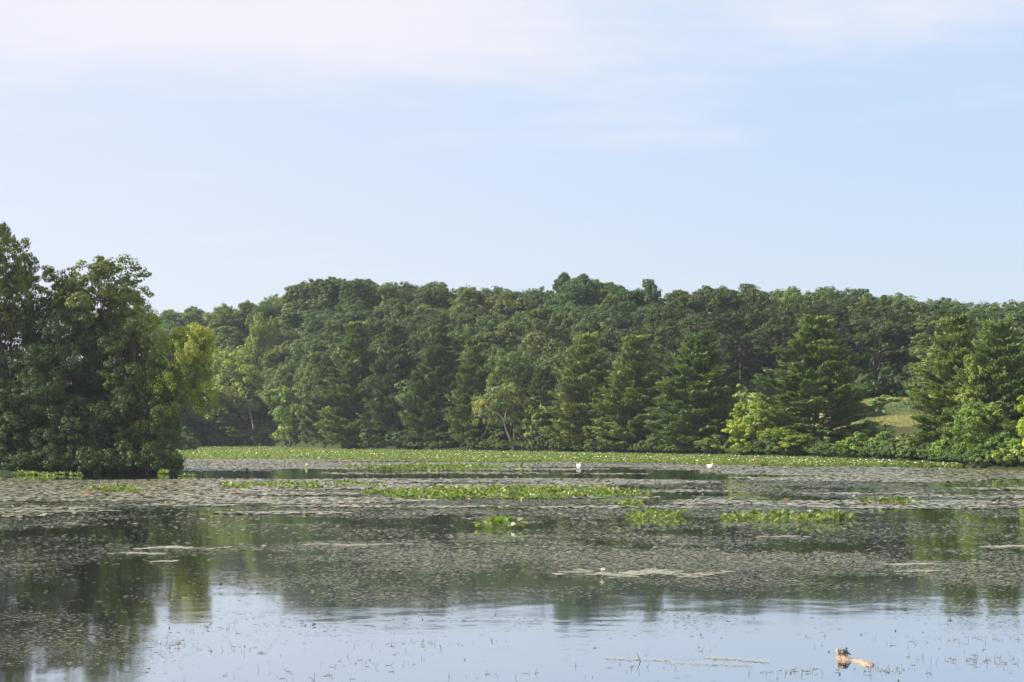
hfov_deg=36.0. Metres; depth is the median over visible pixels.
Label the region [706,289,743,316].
broadleaf tree
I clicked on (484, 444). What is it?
shrub
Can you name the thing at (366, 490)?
pond lily
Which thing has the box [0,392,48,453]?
bush
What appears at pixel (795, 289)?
broadleaf tree
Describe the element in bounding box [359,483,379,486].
pond lily
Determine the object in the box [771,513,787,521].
pond lily
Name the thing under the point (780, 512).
pond lily
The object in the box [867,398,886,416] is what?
shrub
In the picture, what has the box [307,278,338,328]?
broadleaf tree
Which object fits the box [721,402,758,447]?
broadleaf tree
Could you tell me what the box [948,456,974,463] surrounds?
shrub
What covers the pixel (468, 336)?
broadleaf tree
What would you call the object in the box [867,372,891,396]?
shrub
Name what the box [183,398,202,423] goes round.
broadleaf tree
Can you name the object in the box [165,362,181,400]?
broadleaf tree
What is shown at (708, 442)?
shrub
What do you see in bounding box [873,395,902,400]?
shrub
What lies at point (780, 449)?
shrub
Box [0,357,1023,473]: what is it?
ground
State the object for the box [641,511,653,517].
pond lily
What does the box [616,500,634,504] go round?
pond lily
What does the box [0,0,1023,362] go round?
sky
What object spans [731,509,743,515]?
pond lily
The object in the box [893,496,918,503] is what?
pond lily
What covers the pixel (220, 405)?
broadleaf tree
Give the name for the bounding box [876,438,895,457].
shrub
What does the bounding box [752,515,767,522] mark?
pond lily
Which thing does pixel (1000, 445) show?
shrub
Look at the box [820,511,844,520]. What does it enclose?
pond lily
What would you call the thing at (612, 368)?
broadleaf tree
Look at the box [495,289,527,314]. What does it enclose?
broadleaf tree
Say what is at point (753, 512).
pond lily
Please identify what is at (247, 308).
broadleaf tree
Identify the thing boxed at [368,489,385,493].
pond lily
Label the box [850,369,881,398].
shrub
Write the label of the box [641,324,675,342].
broadleaf tree
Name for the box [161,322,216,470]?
tree
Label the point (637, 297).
broadleaf tree
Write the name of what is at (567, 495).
pond lily
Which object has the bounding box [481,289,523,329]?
broadleaf tree
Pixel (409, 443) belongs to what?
shrub
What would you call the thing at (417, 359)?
broadleaf tree
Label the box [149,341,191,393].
broadleaf tree
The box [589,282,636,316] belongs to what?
broadleaf tree
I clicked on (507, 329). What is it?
broadleaf tree
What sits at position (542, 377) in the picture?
pine tree
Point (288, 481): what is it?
pond lily
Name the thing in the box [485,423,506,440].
shrub
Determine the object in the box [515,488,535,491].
pond lily
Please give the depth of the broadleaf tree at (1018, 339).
248.74 m
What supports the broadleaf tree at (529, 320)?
on the ground at (299, 443)
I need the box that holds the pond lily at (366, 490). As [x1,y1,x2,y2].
[355,487,378,493]
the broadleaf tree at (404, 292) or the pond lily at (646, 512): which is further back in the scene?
the broadleaf tree at (404, 292)
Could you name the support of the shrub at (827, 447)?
on the ground at (299, 443)
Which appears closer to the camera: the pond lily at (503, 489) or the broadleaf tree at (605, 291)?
the pond lily at (503, 489)
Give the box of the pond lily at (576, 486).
[573,485,590,490]
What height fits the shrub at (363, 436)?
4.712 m
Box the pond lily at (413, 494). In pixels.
[408,492,431,498]
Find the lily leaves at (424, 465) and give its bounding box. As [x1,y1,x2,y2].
[305,462,530,469]
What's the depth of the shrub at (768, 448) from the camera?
219.64 m
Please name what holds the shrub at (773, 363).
on the ground at (299, 443)
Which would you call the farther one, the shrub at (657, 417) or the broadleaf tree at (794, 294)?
the broadleaf tree at (794, 294)
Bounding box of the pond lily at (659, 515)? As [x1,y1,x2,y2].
[650,513,661,518]
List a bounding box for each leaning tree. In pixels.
[236,377,258,445]
[472,387,530,449]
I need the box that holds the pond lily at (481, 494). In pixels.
[462,491,492,497]
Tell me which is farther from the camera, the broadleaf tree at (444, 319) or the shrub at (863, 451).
the broadleaf tree at (444, 319)
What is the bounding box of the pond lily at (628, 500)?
[617,498,644,504]
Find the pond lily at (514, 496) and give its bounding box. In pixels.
[499,492,529,498]
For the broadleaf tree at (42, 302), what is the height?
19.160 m
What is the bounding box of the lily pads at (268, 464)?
[0,459,1023,516]
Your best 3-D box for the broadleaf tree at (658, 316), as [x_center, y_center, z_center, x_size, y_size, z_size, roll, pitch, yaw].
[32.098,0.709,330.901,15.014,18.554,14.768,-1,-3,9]
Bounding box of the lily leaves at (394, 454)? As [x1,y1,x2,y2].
[157,445,962,473]
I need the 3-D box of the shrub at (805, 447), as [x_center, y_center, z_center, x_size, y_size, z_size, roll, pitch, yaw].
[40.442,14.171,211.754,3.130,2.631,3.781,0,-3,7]
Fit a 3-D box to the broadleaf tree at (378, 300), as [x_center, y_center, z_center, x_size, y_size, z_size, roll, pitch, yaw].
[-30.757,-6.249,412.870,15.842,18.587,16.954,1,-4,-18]
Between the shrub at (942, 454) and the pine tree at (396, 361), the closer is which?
the shrub at (942, 454)
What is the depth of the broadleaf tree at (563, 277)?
366.02 m
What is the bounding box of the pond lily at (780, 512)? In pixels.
[770,508,789,518]
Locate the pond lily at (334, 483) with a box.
[332,480,353,485]
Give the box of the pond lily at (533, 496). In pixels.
[514,493,540,499]
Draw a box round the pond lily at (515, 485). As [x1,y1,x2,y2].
[506,483,524,488]
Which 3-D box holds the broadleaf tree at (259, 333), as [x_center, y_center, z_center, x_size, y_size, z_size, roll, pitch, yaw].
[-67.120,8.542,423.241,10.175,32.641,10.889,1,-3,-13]
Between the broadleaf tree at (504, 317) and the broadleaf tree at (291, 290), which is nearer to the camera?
the broadleaf tree at (504, 317)
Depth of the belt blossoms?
204.02 m
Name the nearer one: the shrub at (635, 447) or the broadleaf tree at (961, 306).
the shrub at (635, 447)
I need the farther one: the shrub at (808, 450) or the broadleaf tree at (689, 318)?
the broadleaf tree at (689, 318)
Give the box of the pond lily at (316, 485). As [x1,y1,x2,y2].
[300,483,322,487]
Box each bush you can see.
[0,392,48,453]
[11,396,83,452]
[46,394,123,451]
[87,385,160,450]
[134,398,184,454]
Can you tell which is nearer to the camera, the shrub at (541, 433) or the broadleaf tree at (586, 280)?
the shrub at (541, 433)
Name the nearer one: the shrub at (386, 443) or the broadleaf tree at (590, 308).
the shrub at (386, 443)
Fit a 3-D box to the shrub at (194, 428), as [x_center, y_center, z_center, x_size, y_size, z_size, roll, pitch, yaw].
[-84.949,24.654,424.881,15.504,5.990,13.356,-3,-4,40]
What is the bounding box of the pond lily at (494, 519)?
[472,516,501,527]
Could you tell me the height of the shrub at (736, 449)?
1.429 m
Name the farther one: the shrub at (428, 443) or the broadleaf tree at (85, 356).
the shrub at (428, 443)
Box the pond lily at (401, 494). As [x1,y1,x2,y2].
[396,492,419,497]
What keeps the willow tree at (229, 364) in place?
on the ground at (299, 443)
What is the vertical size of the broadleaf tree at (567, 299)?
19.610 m
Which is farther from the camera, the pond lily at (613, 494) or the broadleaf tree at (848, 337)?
the broadleaf tree at (848, 337)
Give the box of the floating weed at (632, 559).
[0,479,1023,681]
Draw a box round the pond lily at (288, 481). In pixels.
[274,480,292,483]
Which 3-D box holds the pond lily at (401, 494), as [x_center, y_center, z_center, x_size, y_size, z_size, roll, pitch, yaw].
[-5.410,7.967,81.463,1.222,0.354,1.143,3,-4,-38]
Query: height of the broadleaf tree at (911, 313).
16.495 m
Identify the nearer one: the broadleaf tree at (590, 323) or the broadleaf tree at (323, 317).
the broadleaf tree at (590, 323)
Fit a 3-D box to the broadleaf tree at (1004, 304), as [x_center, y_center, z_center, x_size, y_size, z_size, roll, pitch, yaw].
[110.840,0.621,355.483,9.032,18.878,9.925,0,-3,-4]
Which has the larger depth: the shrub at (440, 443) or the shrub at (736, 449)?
the shrub at (440, 443)
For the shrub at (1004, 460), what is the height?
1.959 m
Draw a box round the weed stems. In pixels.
[16,588,1018,680]
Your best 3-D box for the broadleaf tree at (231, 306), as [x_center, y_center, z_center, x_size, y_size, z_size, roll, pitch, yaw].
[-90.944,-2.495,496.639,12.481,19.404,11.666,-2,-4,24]
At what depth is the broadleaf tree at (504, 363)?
286.51 m
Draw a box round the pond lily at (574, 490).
[565,488,588,493]
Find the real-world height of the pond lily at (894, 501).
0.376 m
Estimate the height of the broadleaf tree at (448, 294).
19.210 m
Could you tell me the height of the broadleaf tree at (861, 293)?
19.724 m
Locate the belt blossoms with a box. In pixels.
[198,447,952,463]
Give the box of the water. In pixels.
[0,447,1023,681]
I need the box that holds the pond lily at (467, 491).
[450,489,478,492]
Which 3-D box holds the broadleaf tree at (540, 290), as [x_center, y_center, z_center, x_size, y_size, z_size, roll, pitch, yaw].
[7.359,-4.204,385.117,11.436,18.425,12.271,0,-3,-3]
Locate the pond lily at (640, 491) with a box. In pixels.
[626,489,654,494]
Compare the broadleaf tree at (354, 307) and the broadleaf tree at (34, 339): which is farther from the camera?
the broadleaf tree at (354, 307)
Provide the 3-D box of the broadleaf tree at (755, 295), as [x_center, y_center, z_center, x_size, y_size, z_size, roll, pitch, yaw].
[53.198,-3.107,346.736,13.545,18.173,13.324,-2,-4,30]
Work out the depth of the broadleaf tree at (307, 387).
349.04 m
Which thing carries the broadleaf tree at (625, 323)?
on the ground at (299, 443)
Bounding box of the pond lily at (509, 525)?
[484,516,514,528]
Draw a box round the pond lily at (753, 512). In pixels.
[745,510,763,517]
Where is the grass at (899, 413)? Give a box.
[832,396,949,443]
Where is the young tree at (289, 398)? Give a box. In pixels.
[271,386,310,446]
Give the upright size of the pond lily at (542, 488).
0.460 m
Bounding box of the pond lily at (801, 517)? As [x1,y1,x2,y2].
[789,514,805,522]
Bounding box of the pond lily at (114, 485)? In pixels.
[105,484,128,491]
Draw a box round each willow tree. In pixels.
[148,333,219,447]
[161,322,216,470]
[183,374,236,443]
[191,345,265,445]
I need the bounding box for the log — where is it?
[835,648,873,665]
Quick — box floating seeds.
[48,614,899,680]
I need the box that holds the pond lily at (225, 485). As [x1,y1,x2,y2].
[219,481,237,486]
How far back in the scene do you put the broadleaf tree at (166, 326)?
479.85 m
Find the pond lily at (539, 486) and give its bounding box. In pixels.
[525,484,552,489]
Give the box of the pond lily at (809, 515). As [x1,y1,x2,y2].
[802,511,826,522]
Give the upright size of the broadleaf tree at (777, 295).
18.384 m
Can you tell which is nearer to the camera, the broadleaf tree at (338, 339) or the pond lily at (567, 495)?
the pond lily at (567, 495)
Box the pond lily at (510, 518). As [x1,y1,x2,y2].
[500,515,528,528]
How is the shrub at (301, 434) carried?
on the ground at (299, 443)
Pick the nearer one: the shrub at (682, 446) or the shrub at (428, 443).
the shrub at (682, 446)
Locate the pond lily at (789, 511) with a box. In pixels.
[778,509,793,517]
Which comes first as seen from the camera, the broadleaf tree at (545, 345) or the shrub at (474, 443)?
the shrub at (474, 443)
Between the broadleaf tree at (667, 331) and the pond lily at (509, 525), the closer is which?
the pond lily at (509, 525)
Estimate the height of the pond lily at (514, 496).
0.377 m
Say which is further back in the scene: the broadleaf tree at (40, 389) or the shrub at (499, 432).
the shrub at (499, 432)
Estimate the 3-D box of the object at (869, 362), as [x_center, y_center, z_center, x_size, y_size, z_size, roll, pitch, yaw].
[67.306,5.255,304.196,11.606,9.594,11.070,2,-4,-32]
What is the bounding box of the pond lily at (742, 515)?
[735,513,749,519]
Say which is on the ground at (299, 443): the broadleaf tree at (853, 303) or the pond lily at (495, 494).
the broadleaf tree at (853, 303)
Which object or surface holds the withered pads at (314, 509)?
on the water
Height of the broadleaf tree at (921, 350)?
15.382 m
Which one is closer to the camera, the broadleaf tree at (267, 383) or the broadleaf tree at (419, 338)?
the broadleaf tree at (419, 338)
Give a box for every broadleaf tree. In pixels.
[0,221,47,377]
[0,301,82,442]
[0,342,73,467]
[8,264,78,373]
[17,317,123,448]
[20,306,104,434]
[45,253,156,399]
[66,317,133,442]
[80,322,172,443]
[103,315,178,447]
[105,288,168,443]
[123,353,182,443]
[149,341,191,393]
[155,319,186,333]
[157,309,186,327]
[157,330,185,345]
[159,329,182,345]
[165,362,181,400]
[177,306,205,327]
[178,308,204,324]
[182,312,204,341]
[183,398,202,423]
[202,305,245,341]
[203,311,231,343]
[206,345,238,372]
[208,377,236,424]
[211,326,246,350]
[216,345,244,355]
[218,302,235,323]
[228,398,269,424]
[236,302,255,344]
[237,299,260,326]
[244,301,282,331]
[244,312,278,425]
[254,369,296,423]
[259,353,292,407]
[259,364,301,433]
[260,341,295,376]
[261,293,282,324]
[261,326,301,355]
[276,285,311,332]
[277,311,315,341]
[281,280,308,327]
[283,336,329,382]
[288,278,317,326]
[288,333,323,366]
[292,308,335,337]
[292,353,320,397]
[295,351,329,409]
[300,327,332,343]
[302,369,334,411]
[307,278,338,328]
[311,276,343,323]
[321,312,355,351]
[326,278,346,308]
[326,341,343,354]
[330,309,382,349]
[331,334,345,350]
[334,278,370,316]
[339,374,397,415]
[340,304,371,334]
[341,280,380,309]
[343,278,375,303]
[358,344,386,395]
[363,317,396,352]
[366,299,417,320]
[368,282,418,307]
[368,344,387,349]
[373,285,412,315]
[379,281,421,303]
[382,298,416,351]
[394,372,446,423]
[396,310,442,355]
[406,311,463,344]
[407,304,458,325]
[407,323,437,368]
[408,352,423,364]
[411,282,448,313]
[415,282,448,304]
[419,281,458,310]
[437,333,466,358]
[443,301,486,329]
[446,349,488,412]
[447,289,487,323]
[448,285,486,322]
[450,330,474,352]
[454,306,491,334]
[456,287,464,295]
[462,314,508,337]
[470,331,511,355]
[470,368,533,442]
[477,286,507,308]
[480,349,527,384]
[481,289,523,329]
[483,347,537,447]
[484,321,524,350]
[486,345,518,360]
[492,314,515,341]
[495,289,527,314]
[507,288,530,307]
[509,302,564,338]
[512,315,545,349]
[517,326,571,350]
[517,329,567,368]
[519,322,558,362]
[519,361,557,417]
[520,290,555,318]
[521,286,556,309]
[522,291,558,322]
[523,371,574,417]
[543,346,594,374]
[547,278,600,327]
[549,381,591,425]
[552,276,571,293]
[553,304,585,326]
[557,272,579,302]
[558,307,599,342]
[565,306,598,333]
[569,308,617,347]
[572,277,600,296]
[576,274,601,307]
[585,352,618,372]
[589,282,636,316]
[593,295,619,314]
[595,324,648,359]
[596,300,647,331]
[598,282,619,300]
[598,314,654,333]
[601,356,675,413]
[612,331,640,358]
[612,334,653,357]
[614,285,639,294]
[622,289,661,318]
[636,278,665,320]
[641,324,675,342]
[641,349,682,401]
[643,300,690,330]
[645,321,683,359]
[647,319,699,357]
[651,325,688,351]
[661,289,684,302]
[671,290,703,324]
[671,290,710,312]
[677,313,725,341]
[679,309,696,320]
[681,316,763,377]
[686,307,753,350]
[698,285,723,308]
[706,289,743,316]
[709,337,729,363]
[710,285,737,312]
[714,329,774,382]
[716,302,771,368]
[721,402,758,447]
[730,286,774,322]
[731,326,780,367]
[738,283,765,292]
[742,399,792,453]
[746,318,798,377]
[748,289,778,306]
[756,305,778,333]
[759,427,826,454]
[764,300,815,346]
[770,286,803,301]
[771,288,789,301]
[771,310,827,346]
[773,288,816,317]
[793,307,861,346]
[799,299,842,342]
[803,287,852,314]
[808,286,859,299]
[826,294,863,328]
[831,323,857,361]
[834,321,870,360]
[835,316,891,361]
[845,293,882,318]
[848,295,899,343]
[850,306,906,373]
[851,300,921,374]
[853,288,872,297]
[870,342,922,375]
[878,292,907,307]
[878,318,935,367]
[891,295,930,312]
[893,298,919,313]
[893,312,941,351]
[905,302,956,344]
[905,306,938,330]
[905,358,934,414]
[908,339,936,372]
[910,320,978,372]
[926,335,978,374]
[927,298,935,309]
[928,297,964,311]
[930,299,977,319]
[943,307,994,321]
[951,402,1017,454]
[955,354,991,462]
[962,300,1000,318]
[965,301,974,312]
[966,306,999,318]
[967,313,1021,333]
[978,323,1022,377]
[990,306,1023,325]
[992,302,1012,311]
[1001,299,1023,313]
[1006,308,1023,335]
[1011,330,1023,375]
[1015,395,1023,446]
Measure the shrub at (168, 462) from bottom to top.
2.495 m
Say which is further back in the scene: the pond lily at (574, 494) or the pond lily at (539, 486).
the pond lily at (539, 486)
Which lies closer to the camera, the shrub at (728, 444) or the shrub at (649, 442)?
the shrub at (728, 444)
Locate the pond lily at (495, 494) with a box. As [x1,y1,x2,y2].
[477,491,504,498]
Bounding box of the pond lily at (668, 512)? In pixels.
[667,509,684,516]
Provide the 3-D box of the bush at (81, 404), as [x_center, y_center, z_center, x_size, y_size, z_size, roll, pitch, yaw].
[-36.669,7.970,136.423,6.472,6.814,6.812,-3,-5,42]
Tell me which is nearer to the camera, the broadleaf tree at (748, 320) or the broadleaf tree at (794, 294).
the broadleaf tree at (748, 320)
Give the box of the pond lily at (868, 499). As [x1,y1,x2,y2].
[860,496,885,503]
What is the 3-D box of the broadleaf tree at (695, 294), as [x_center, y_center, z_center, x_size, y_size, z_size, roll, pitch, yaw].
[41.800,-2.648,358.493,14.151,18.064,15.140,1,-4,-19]
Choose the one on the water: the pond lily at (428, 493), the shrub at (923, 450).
the pond lily at (428, 493)
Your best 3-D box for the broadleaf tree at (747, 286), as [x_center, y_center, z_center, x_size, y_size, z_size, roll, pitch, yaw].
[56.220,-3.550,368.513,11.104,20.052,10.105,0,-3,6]
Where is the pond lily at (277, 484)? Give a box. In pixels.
[265,482,285,486]
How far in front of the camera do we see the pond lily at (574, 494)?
80.67 m
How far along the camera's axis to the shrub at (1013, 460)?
147.92 m
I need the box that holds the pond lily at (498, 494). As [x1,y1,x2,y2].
[488,491,513,497]
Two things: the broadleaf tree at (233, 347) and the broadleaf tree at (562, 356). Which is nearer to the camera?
the broadleaf tree at (562, 356)
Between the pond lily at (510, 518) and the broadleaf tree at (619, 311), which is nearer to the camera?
the pond lily at (510, 518)
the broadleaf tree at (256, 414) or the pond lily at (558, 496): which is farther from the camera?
the broadleaf tree at (256, 414)
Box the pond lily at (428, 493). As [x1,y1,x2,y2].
[411,490,439,495]
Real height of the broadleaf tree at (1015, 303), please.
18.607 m
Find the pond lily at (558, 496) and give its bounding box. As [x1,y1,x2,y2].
[545,494,565,498]
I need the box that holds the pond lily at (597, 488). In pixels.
[580,486,603,489]
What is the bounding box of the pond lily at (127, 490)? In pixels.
[118,487,134,491]
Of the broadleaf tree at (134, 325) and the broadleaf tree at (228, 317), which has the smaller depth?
the broadleaf tree at (134, 325)
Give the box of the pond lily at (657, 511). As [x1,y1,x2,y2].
[649,508,666,515]
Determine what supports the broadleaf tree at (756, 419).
on the ground at (299, 443)
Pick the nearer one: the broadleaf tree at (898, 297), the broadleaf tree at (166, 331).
the broadleaf tree at (898, 297)
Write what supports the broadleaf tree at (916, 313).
on the ground at (299, 443)
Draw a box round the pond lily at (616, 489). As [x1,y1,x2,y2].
[601,486,627,491]
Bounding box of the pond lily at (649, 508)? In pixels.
[644,506,657,515]
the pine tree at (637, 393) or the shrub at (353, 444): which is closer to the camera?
the pine tree at (637, 393)
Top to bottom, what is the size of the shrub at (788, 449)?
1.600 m
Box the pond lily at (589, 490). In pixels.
[578,488,608,494]
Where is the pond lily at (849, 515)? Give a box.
[838,512,851,519]
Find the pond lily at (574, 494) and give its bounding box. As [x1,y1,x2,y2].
[556,492,576,498]
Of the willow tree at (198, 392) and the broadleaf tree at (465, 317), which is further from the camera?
the broadleaf tree at (465, 317)
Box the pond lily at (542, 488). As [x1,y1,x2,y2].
[540,485,561,491]
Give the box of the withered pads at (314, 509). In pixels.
[0,458,1019,512]
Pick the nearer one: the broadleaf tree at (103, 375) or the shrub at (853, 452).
the broadleaf tree at (103, 375)
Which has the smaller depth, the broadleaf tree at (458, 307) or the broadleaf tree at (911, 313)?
the broadleaf tree at (911, 313)
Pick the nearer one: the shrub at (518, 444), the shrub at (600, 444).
the shrub at (600, 444)
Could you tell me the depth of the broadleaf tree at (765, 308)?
339.48 m
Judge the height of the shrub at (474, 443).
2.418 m
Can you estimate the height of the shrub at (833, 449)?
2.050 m
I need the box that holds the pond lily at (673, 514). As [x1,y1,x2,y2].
[660,509,676,518]
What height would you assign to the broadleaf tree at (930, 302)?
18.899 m
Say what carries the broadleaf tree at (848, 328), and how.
on the ground at (299, 443)
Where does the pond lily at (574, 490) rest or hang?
on the water
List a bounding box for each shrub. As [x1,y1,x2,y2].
[0,445,16,465]
[0,447,22,469]
[0,448,43,469]
[9,447,54,470]
[28,441,66,471]
[41,445,77,471]
[55,444,97,473]
[71,442,106,473]
[88,448,120,473]
[95,439,140,472]
[111,447,150,472]
[125,441,166,472]
[139,448,186,472]
[153,449,182,472]
[155,449,182,472]
[168,425,200,449]
[183,421,211,441]
[203,416,259,440]
[211,429,227,444]
[224,427,242,443]
[245,426,276,443]
[245,432,258,443]
[256,422,277,442]
[268,409,285,427]
[274,431,288,444]
[287,433,298,443]
[290,419,304,434]
[298,413,316,433]
[298,431,310,444]
[301,431,318,445]
[324,438,335,444]
[329,423,360,444]
[344,436,360,447]
[355,425,388,445]
[358,439,372,447]
[366,430,385,446]
[375,439,392,447]
[385,428,420,445]
[391,438,402,446]
[403,436,418,449]
[412,440,427,447]
[424,439,434,447]
[428,422,442,440]
[430,438,448,447]
[435,432,457,445]
[439,437,453,446]
[455,441,466,446]
[464,431,496,443]
[466,438,482,449]
[479,439,494,449]
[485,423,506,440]
[487,435,500,448]
[489,418,519,439]
[494,440,509,449]
[505,438,520,448]
[513,441,525,449]
[520,401,548,447]
[521,436,541,450]
[531,437,548,449]
[535,423,560,447]
[544,440,552,447]
[548,439,565,450]
[558,444,572,449]
[568,442,587,451]
[583,439,595,450]
[585,435,621,451]
[622,443,633,451]
[630,440,646,452]
[637,433,664,452]
[647,410,667,434]
[651,443,664,452]
[655,418,693,433]
[657,443,678,452]
[675,444,690,451]
[678,444,696,451]
[686,444,701,451]
[694,434,740,452]
[701,447,716,452]
[715,442,724,450]
[723,362,761,386]
[723,373,736,389]
[723,440,737,449]
[724,445,753,453]
[728,384,758,407]
[739,372,779,396]
[742,443,765,452]
[749,442,766,453]
[759,359,775,378]
[761,344,789,369]
[762,345,787,375]
[764,443,778,453]
[773,445,799,453]
[781,445,807,454]
[790,444,806,453]
[802,437,820,451]
[806,441,824,454]
[809,439,834,456]
[809,449,837,455]
[821,443,838,456]
[831,446,851,455]
[835,431,871,456]
[835,442,858,456]
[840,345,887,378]
[849,444,863,456]
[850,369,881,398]
[853,419,896,438]
[855,447,880,456]
[858,346,905,373]
[858,443,879,456]
[863,431,894,455]
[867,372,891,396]
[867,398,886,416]
[869,441,887,457]
[872,368,906,396]
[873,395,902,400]
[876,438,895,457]
[880,439,906,455]
[887,375,912,396]
[892,448,904,457]
[893,363,926,396]
[895,445,921,459]
[896,441,916,458]
[904,429,935,458]
[907,445,926,459]
[916,442,933,460]
[919,453,940,461]
[927,454,951,461]
[928,427,959,455]
[935,446,956,461]
[947,450,969,463]
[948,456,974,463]
[955,444,984,465]
[965,444,998,466]
[976,430,1015,463]
[979,450,999,464]
[984,442,1010,464]
[990,439,1023,465]
[998,452,1022,465]
[1002,453,1022,465]
[1018,455,1023,461]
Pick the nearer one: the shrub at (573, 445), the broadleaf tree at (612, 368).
the shrub at (573, 445)
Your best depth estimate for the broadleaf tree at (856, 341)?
316.46 m
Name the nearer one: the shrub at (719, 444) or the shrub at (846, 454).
the shrub at (846, 454)
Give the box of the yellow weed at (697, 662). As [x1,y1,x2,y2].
[606,655,768,665]
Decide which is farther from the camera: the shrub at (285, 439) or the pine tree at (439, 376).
the shrub at (285, 439)
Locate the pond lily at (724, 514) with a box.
[719,512,733,519]
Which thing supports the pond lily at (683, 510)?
on the water
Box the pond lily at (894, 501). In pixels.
[881,496,910,503]
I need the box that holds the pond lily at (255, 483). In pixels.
[246,482,265,485]
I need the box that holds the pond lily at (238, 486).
[229,482,249,487]
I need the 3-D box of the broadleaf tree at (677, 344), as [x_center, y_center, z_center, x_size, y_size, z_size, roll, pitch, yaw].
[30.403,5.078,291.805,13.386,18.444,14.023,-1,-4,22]
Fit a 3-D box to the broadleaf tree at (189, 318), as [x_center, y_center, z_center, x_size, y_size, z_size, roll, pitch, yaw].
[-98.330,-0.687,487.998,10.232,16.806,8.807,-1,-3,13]
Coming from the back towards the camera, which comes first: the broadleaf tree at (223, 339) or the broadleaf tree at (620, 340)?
the broadleaf tree at (223, 339)
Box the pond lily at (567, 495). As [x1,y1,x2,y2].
[552,491,577,497]
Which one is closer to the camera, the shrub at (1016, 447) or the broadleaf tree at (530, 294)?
the shrub at (1016, 447)
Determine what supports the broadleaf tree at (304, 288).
on the ground at (299, 443)
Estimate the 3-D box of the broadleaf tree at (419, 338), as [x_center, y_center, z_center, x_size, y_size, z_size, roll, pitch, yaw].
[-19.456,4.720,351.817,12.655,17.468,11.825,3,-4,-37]
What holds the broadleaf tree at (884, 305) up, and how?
on the ground at (299, 443)
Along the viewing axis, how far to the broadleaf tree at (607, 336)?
315.25 m
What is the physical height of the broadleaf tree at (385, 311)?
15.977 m
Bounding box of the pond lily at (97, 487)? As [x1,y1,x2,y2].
[90,485,108,489]
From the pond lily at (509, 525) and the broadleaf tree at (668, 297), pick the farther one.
the broadleaf tree at (668, 297)
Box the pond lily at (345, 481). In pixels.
[341,478,356,483]
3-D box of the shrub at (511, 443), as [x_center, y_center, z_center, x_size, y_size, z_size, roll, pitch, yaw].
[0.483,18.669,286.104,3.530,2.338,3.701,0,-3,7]
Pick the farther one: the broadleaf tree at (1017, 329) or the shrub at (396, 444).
the shrub at (396, 444)
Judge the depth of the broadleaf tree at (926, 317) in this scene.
298.95 m
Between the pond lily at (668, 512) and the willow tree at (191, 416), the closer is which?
the pond lily at (668, 512)
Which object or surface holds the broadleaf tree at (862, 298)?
on the ground at (299, 443)
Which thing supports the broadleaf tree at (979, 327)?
on the ground at (299, 443)
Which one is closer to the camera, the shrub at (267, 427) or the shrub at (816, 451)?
the shrub at (816, 451)
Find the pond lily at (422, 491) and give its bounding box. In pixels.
[408,489,432,492]
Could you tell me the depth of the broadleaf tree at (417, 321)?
362.58 m
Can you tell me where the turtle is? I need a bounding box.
[838,647,850,655]
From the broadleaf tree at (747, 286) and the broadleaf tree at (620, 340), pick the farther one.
the broadleaf tree at (747, 286)
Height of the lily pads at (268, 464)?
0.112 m
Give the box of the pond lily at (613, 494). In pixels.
[606,490,629,495]
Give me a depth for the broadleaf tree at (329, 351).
362.40 m
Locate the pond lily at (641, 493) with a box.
[629,490,643,495]
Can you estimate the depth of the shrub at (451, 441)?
300.39 m
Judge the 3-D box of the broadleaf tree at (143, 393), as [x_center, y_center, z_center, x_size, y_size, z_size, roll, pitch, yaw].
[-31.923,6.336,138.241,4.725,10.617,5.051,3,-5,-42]
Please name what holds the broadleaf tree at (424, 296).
on the ground at (299, 443)
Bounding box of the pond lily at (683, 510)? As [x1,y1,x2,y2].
[677,508,686,515]
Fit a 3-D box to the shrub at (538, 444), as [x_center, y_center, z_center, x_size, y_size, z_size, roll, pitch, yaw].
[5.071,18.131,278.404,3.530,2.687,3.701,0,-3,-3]
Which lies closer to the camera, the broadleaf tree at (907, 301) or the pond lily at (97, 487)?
the pond lily at (97, 487)
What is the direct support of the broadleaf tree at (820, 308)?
on the ground at (299, 443)
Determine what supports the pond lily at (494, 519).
on the water
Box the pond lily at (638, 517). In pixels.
[630,511,649,519]
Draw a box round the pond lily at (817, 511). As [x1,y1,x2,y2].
[813,507,842,519]
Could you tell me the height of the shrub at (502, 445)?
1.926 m
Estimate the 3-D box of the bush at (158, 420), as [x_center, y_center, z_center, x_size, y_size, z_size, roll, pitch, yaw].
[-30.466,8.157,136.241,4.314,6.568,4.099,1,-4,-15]
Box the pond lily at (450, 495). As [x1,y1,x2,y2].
[437,493,463,498]
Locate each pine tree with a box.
[298,354,340,438]
[312,320,378,441]
[355,323,424,439]
[397,322,461,440]
[444,338,503,441]
[514,365,559,442]
[538,331,617,444]
[589,334,670,447]
[642,329,746,444]
[744,314,894,445]
[896,313,994,448]
[936,317,1023,453]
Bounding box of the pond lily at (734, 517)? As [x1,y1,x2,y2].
[729,514,741,519]
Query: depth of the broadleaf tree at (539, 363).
299.05 m
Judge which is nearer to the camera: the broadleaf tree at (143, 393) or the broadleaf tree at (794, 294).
the broadleaf tree at (143, 393)
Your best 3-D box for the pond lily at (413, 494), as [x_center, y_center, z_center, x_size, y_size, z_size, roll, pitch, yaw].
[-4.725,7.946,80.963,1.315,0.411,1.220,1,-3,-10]
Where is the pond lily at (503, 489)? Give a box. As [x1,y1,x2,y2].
[489,486,510,492]
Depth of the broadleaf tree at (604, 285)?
378.26 m
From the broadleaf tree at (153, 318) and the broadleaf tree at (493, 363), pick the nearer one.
the broadleaf tree at (153, 318)

